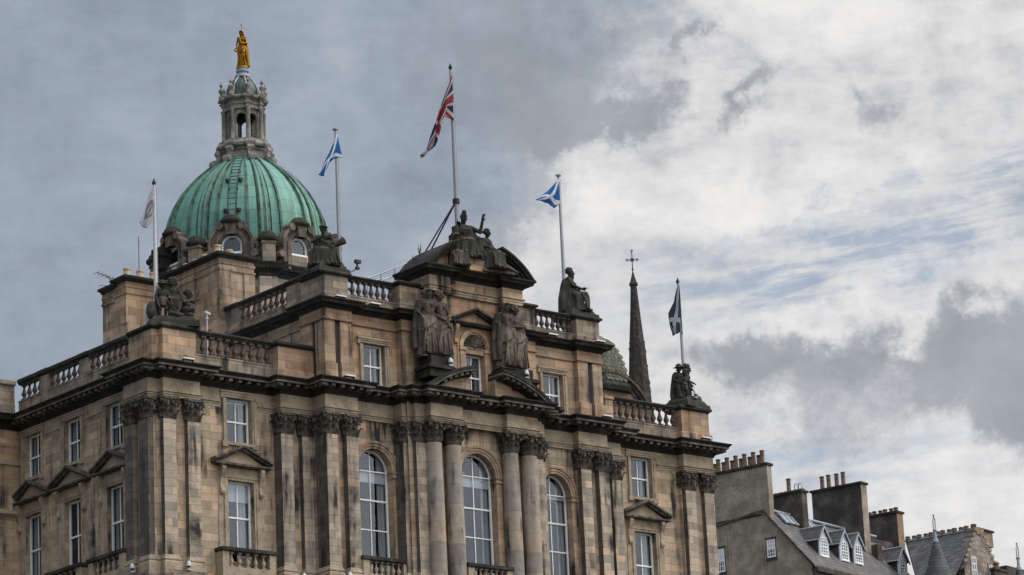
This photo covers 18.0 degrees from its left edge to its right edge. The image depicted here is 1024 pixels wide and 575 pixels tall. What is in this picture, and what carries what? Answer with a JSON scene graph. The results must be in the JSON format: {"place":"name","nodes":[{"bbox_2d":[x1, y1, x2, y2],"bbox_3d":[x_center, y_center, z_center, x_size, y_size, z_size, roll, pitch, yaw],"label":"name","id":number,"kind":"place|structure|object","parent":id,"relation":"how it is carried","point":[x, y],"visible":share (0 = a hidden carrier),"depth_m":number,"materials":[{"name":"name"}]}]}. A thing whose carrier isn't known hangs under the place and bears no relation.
{"place":"outdoors","nodes":[
{"label":"outdoors","id":0,"kind":"place"},
{"bbox_2d":[0,0,1023,574],"label":"sky","id":1,"kind":"structure","parent":0,"point":[832,191],"materials":[{"name":"grey"}]},
{"bbox_2d":[626,249,651,401],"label":"church spire","id":2,"kind":"structure","parent":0,"point":[638,372],"depth_m":290.65,"materials":[{"name":"stone"}]},
{"bbox_2d":[713,450,910,574],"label":"tenement house","id":3,"kind":"structure","parent":0,"point":[762,528],"depth_m":206.60,"materials":[{"name":"stone"}]},
{"bbox_2d":[717,546,726,574],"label":"window","id":4,"kind":"structure","parent":3,"relation":"in","point":[721,552],"depth_m":206.24,"materials":[{"name":"white glass"}]},
{"bbox_2d":[765,536,777,560],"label":"window","id":5,"kind":"structure","parent":3,"relation":"in","point":[771,551],"depth_m":204.14,"materials":[{"name":"white glass"}]},
{"label":"ground","id":6,"kind":"structure","parent":0,"visible":0},
{"bbox_2d":[0,66,731,574],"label":"bank building","id":7,"kind":"structure","parent":6,"relation":"on","point":[260,434],"depth_m":161.94,"materials":[{"name":"stone"}]},
{"bbox_2d":[30,434,39,476],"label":"window","id":8,"kind":"structure","parent":7,"relation":"in","point":[35,440],"depth_m":162.91,"materials":[{"name":"grey glass"}]},
{"bbox_2d":[30,514,40,574],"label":"window","id":9,"kind":"structure","parent":7,"relation":"in","point":[35,521],"depth_m":161.72,"materials":[{"name":"grey glass"}]},
{"bbox_2d":[69,418,79,462],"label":"window","id":10,"kind":"structure","parent":7,"relation":"in","point":[74,426],"depth_m":160.15,"materials":[{"name":"grey glass"}]},
{"bbox_2d":[69,500,80,574],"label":"window","id":11,"kind":"structure","parent":7,"relation":"in","point":[74,507],"depth_m":159.22,"materials":[{"name":"grey glass"}]},
{"bbox_2d":[95,271,113,285],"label":"aerial","id":12,"kind":"object","parent":7,"relation":"on","point":[105,277],"visible":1,"depth_m":167.55,"materials":[{"name":"black metal"}]},
{"bbox_2d":[110,402,121,446],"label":"window","id":13,"kind":"structure","parent":7,"relation":"in","point":[116,423],"depth_m":157.44,"materials":[{"name":"grey glass"}]},
{"bbox_2d":[111,485,123,566],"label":"window","id":14,"kind":"structure","parent":7,"relation":"in","point":[116,492],"depth_m":156.29,"materials":[{"name":"grey glass"}]},
{"bbox_2d":[130,563,134,572],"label":"spotlight","id":15,"kind":"object","parent":7,"relation":"attached to","point":[132,566],"visible":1,"depth_m":152.15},
{"bbox_2d":[144,305,146,324],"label":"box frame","id":16,"kind":"object","parent":7,"relation":"attached to","point":[145,318],"visible":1,"depth_m":156.16,"materials":[{"name":"grey metal"}]},
{"bbox_2d":[152,179,157,299],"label":"flagpole","id":17,"kind":"object","parent":7,"relation":"attached to","point":[155,249],"visible":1,"depth_m":157.34,"materials":[{"name":"metal"}]},
{"bbox_2d":[139,184,154,227],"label":"flag","id":18,"kind":"object","parent":17,"relation":"attached to","point":[146,219],"visible":1,"depth_m":157.50,"materials":[{"name":"white fabric"}]},
{"bbox_2d":[146,276,199,327],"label":"statue group","id":19,"kind":"object","parent":7,"relation":"on","point":[184,316],"visible":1,"depth_m":156.19},
{"bbox_2d":[181,357,194,361],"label":"floodlight","id":20,"kind":"object","parent":7,"relation":"attached to","point":[188,359],"visible":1,"depth_m":154.55,"materials":[{"name":"white metal"}]},
{"bbox_2d":[186,561,191,569],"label":"spotlight","id":21,"kind":"object","parent":7,"relation":"on","point":[188,564],"visible":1,"depth_m":152.19,"materials":[{"name":"white"}]},
{"bbox_2d":[204,311,210,354],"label":"security camera","id":22,"kind":"object","parent":7,"relation":"on","point":[207,313],"visible":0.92,"depth_m":160.98,"materials":[{"name":"white metal"}]},
{"bbox_2d":[226,399,248,443],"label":"window","id":23,"kind":"structure","parent":7,"relation":"in","point":[237,411],"depth_m":157.98,"materials":[{"name":"grey glass"}]},
{"bbox_2d":[228,482,251,563],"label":"window","id":24,"kind":"structure","parent":7,"relation":"in","point":[238,493],"depth_m":156.56,"materials":[{"name":"grey glass"}]},
{"bbox_2d":[234,24,249,68],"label":"gilded statue","id":25,"kind":"object","parent":7,"relation":"on","point":[242,51],"visible":1,"depth_m":185.03,"materials":[{"name":"gold metal"}]},
{"bbox_2d":[299,225,349,277],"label":"statue","id":26,"kind":"object","parent":7,"relation":"on","point":[323,253],"visible":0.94,"depth_m":161.33,"materials":[{"name":"stone"}]},
{"bbox_2d":[332,128,341,261],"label":"flagpole","id":27,"kind":"object","parent":7,"relation":"on","point":[337,201],"visible":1,"depth_m":163.51,"materials":[{"name":"white metal"}]},
{"bbox_2d":[318,134,342,175],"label":"flag","id":28,"kind":"object","parent":27,"relation":"attached to","point":[335,152],"visible":1,"depth_m":163.95,"materials":[{"name":"blue fabric"}]},
{"bbox_2d":[334,294,346,298],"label":"floodlight","id":29,"kind":"object","parent":7,"relation":"attached to","point":[340,296],"visible":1,"depth_m":160.25,"materials":[{"name":"white metal"}]},
{"bbox_2d":[343,374,355,378],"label":"floodlight","id":30,"kind":"object","parent":7,"relation":"attached to","point":[349,376],"visible":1,"depth_m":159.09,"materials":[{"name":"white metal"}]},
{"bbox_2d":[350,259,360,272],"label":"security camera","id":31,"kind":"object","parent":7,"relation":"on","point":[356,261],"visible":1,"depth_m":162.27,"materials":[{"name":"black metal"}]},
{"bbox_2d":[363,345,381,384],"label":"window","id":32,"kind":"structure","parent":7,"relation":"in","point":[372,354],"depth_m":162.44,"materials":[{"name":"grey glass"}]},
{"bbox_2d":[368,302,380,305],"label":"floodlight","id":33,"kind":"object","parent":7,"relation":"attached to","point":[374,303],"visible":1,"depth_m":161.85,"materials":[{"name":"white metal"}]},
{"bbox_2d":[359,451,389,574],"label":"window","id":34,"kind":"structure","parent":7,"relation":"in","point":[372,475],"depth_m":161.25,"materials":[{"name":"grey glass"}]},
{"bbox_2d":[367,263,405,299],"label":"roof railing","id":35,"kind":"object","parent":7,"relation":"on","point":[381,278],"visible":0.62,"depth_m":165.24,"materials":[{"name":"grey metal"}]},
{"bbox_2d":[412,288,453,358],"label":"statue group","id":36,"kind":"object","parent":7,"relation":"on","point":[432,330],"visible":1,"depth_m":162.57},
{"bbox_2d":[425,63,459,250],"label":"flagpole","id":37,"kind":"object","parent":7,"relation":"attached to","point":[456,202],"visible":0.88,"depth_m":168.11,"materials":[{"name":"white metal"}]},
{"bbox_2d":[420,76,453,157],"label":"flag","id":38,"kind":"object","parent":37,"relation":"hanging from","point":[446,109],"visible":1,"depth_m":168.61,"materials":[{"name":"fabric"}]},
{"bbox_2d":[448,358,453,365],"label":"spotlight","id":39,"kind":"object","parent":7,"relation":"on","point":[450,360],"visible":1,"depth_m":162.34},
{"bbox_2d":[466,355,480,390],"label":"window","id":40,"kind":"structure","parent":7,"relation":"in","point":[475,379],"depth_m":165.36,"materials":[{"name":"white glass"}]},
{"bbox_2d":[462,455,493,574],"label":"window","id":41,"kind":"structure","parent":7,"relation":"in","point":[476,477],"depth_m":164.35,"materials":[{"name":"grey glass"}]},
{"bbox_2d":[447,210,518,276],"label":"statue group","id":42,"kind":"object","parent":7,"relation":"on","point":[471,244],"visible":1,"depth_m":165.61},
{"bbox_2d":[491,302,529,369],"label":"statue group","id":43,"kind":"object","parent":7,"relation":"on","point":[509,346],"visible":0.99,"depth_m":165.58},
{"bbox_2d":[543,374,559,406],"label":"window","id":44,"kind":"structure","parent":7,"relation":"in","point":[551,382],"depth_m":169.65,"materials":[{"name":"grey glass"}]},
{"bbox_2d":[546,475,568,574],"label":"window","id":45,"kind":"structure","parent":7,"relation":"in","point":[556,500],"depth_m":168.37,"materials":[{"name":"grey glass"}]},
{"bbox_2d":[555,174,567,331],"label":"flagpole","id":46,"kind":"object","parent":7,"relation":"on","point":[561,242],"visible":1,"depth_m":172.87,"materials":[{"name":"white metal"}]},
{"bbox_2d":[536,179,559,207],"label":"flag","id":47,"kind":"object","parent":46,"relation":"attached to","point":[551,196],"visible":1,"depth_m":173.12,"materials":[{"name":"blue fabric"}]},
{"bbox_2d":[553,267,599,322],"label":"statue","id":48,"kind":"object","parent":7,"relation":"on","point":[572,298],"visible":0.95,"depth_m":171.73,"materials":[{"name":"grey stone"}]},
{"bbox_2d":[601,414,612,418],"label":"floodlight","id":49,"kind":"object","parent":7,"relation":"attached to","point":[606,416],"visible":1,"depth_m":169.63,"materials":[{"name":"white metal"}]},
{"bbox_2d":[631,458,648,497],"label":"window","id":50,"kind":"structure","parent":7,"relation":"in","point":[639,471],"depth_m":174.31,"materials":[{"name":"grey glass"}]},
{"bbox_2d":[635,533,653,574],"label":"window","id":51,"kind":"structure","parent":7,"relation":"in","point":[643,542],"depth_m":173.12,"materials":[{"name":"grey glass"}]},
{"bbox_2d":[676,278,684,364],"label":"flagpole","id":52,"kind":"object","parent":7,"relation":"attached to","point":[682,345],"visible":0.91,"depth_m":178.83,"materials":[{"name":"white metal"}]},
{"bbox_2d":[668,282,682,335],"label":"flag","id":53,"kind":"object","parent":52,"relation":"hanging from","point":[675,318],"visible":1,"depth_m":179.00,"materials":[{"name":"blue fabric"}]},
{"bbox_2d":[666,363,710,408],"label":"statue group","id":54,"kind":"object","parent":7,"relation":"on","point":[681,389],"visible":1,"depth_m":177.06},
{"bbox_2d":[700,436,711,440],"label":"floodlight","id":55,"kind":"object","parent":7,"relation":"attached to","point":[705,438],"visible":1,"depth_m":175.62,"materials":[{"name":"white metal"}]},
{"bbox_2d":[925,514,951,574],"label":"conical turret","id":56,"kind":"object","parent":6,"relation":"on","point":[937,564],"visible":1,"depth_m":202.55,"materials":[{"name":"stone"}]},
{"bbox_2d":[905,525,990,574],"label":"slate roofed house","id":57,"kind":"structure","parent":6,"relation":"on","point":[919,546],"depth_m":210.32,"materials":[{"name":"stone"}]},
{"bbox_2d":[958,524,996,574],"bbox_3d":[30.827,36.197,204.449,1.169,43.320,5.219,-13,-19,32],"label":"crow stepped house","id":58,"kind":"structure","parent":6,"relation":"on","point":[977,560],"depth_m":209.74,"materials":[{"name":"stone"}]},
{"bbox_2d":[969,554,977,574],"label":"window","id":59,"kind":"structure","parent":58,"relation":"in","point":[973,559],"depth_m":208.62,"materials":[{"name":"white glass"}]},
{"bbox_2d":[987,563,993,574],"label":"window","id":60,"kind":"structure","parent":58,"relation":"in","point":[990,565],"depth_m":210.29,"materials":[{"name":"grey glass"}]},
{"bbox_2d":[989,562,1023,574],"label":"house","id":61,"kind":"structure","parent":6,"relation":"on","point":[997,569],"depth_m":210.91,"materials":[{"name":"stone"}]},
{"bbox_2d":[1015,542,1023,574],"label":"conical turret","id":62,"kind":"object","parent":6,"relation":"on","point":[1019,570],"visible":1,"depth_m":211.44,"materials":[{"name":"metal"}]}
]}

